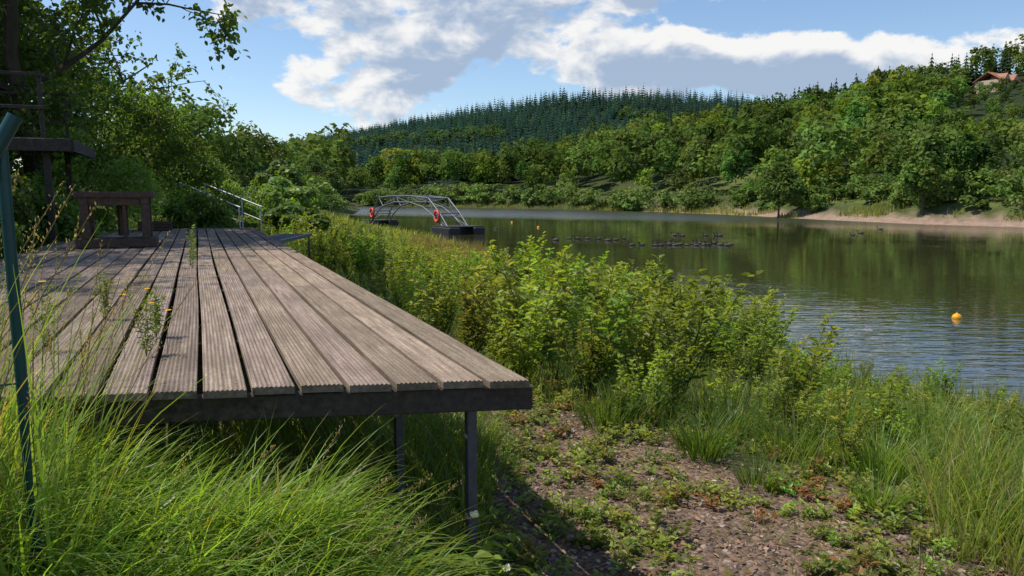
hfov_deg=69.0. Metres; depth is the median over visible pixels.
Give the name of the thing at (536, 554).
gravel weeds
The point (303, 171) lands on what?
deciduous tree
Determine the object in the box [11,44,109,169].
deciduous tree
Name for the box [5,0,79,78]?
deciduous tree
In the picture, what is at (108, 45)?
oak tree
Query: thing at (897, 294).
lake water
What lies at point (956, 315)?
mooring buoy
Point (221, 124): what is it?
deciduous tree
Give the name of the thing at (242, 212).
metal handrail
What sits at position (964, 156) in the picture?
deciduous tree
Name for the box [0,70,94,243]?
raised wooden platform
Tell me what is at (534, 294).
shore saplings
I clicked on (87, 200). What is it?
wooden bench frame
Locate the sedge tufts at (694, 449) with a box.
[421,364,1023,575]
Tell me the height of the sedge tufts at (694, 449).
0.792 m
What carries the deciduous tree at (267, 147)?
on the ground at (994, 213)
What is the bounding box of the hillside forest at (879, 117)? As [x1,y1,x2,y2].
[285,34,1023,192]
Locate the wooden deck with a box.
[0,227,532,574]
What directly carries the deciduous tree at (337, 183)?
on the ground at (994, 213)
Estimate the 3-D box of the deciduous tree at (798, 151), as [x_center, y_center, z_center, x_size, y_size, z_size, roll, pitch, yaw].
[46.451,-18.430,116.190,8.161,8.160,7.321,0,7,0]
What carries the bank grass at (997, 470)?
on the ground at (994, 213)
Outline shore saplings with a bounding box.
[262,212,1023,478]
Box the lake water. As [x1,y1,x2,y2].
[348,206,1023,407]
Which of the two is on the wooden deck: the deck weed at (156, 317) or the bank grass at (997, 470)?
the deck weed at (156, 317)
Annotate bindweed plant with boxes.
[426,510,540,575]
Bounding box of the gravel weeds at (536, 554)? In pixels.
[326,377,1023,575]
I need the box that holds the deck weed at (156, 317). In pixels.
[23,224,196,356]
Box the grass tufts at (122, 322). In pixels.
[38,280,170,358]
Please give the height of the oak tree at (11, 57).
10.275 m
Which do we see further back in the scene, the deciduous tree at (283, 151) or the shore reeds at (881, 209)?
the shore reeds at (881, 209)
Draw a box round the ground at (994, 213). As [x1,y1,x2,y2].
[4,73,1023,575]
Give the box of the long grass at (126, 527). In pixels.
[0,217,533,575]
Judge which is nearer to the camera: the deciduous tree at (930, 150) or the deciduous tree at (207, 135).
the deciduous tree at (207, 135)
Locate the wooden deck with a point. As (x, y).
(368, 348)
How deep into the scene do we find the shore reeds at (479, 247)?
12.58 m
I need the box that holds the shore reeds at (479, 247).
[398,229,1023,420]
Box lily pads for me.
[493,226,883,245]
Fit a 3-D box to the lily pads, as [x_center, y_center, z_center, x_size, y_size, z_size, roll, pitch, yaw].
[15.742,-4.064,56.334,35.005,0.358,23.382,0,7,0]
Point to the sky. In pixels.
(313, 65)
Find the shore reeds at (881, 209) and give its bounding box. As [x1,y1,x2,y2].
[386,194,1023,221]
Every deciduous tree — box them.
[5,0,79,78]
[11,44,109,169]
[20,85,111,163]
[95,97,231,220]
[100,71,244,172]
[172,98,263,194]
[206,120,285,186]
[214,132,297,196]
[284,148,311,180]
[288,160,345,190]
[303,157,335,178]
[754,161,807,217]
[784,142,834,175]
[898,130,946,215]
[907,121,964,169]
[944,131,1000,183]
[1009,119,1023,157]
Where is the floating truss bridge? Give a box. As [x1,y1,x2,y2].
[359,192,484,234]
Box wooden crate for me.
[138,221,172,230]
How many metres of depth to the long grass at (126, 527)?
2.08 m
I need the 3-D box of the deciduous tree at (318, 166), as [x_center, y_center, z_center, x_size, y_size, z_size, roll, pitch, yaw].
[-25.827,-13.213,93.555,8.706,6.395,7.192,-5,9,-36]
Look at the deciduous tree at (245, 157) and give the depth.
34.24 m
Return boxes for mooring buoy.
[952,311,961,318]
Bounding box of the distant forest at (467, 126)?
[86,85,789,188]
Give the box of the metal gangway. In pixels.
[270,233,311,258]
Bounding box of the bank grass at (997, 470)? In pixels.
[95,196,1023,575]
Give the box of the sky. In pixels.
[14,0,1023,169]
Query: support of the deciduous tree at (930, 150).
on the ground at (994, 213)
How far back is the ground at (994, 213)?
4.34 m
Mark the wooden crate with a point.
(161, 225)
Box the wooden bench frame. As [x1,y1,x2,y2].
[73,192,158,248]
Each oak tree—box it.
[0,0,237,195]
[0,0,250,224]
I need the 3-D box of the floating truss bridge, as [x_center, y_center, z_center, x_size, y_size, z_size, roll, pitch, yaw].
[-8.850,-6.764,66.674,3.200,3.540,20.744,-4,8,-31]
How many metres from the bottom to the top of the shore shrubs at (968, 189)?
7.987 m
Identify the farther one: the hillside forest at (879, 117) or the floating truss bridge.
the hillside forest at (879, 117)
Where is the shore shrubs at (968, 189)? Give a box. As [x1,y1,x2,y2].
[352,160,1023,211]
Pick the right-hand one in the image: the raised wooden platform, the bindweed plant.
the bindweed plant
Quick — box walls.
[974,79,1018,93]
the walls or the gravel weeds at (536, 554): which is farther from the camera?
the walls
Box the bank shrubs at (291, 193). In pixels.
[0,3,350,259]
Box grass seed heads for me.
[0,169,461,575]
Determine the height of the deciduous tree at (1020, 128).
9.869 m
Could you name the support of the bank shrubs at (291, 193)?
on the ground at (994, 213)
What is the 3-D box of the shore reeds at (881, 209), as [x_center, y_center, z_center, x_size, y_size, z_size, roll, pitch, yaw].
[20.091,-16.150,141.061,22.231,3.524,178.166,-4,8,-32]
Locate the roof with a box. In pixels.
[972,72,1020,83]
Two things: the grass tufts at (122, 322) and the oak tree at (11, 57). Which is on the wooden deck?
the grass tufts at (122, 322)
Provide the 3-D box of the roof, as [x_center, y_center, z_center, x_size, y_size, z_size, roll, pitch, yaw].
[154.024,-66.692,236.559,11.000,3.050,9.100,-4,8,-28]
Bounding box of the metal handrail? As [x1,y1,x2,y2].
[179,182,262,231]
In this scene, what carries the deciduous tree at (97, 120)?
on the ground at (994, 213)
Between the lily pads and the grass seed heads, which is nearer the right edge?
the lily pads
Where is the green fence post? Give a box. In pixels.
[0,112,44,575]
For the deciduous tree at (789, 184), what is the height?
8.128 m
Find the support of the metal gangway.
on the ground at (994, 213)
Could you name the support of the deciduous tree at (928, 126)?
on the ground at (994, 213)

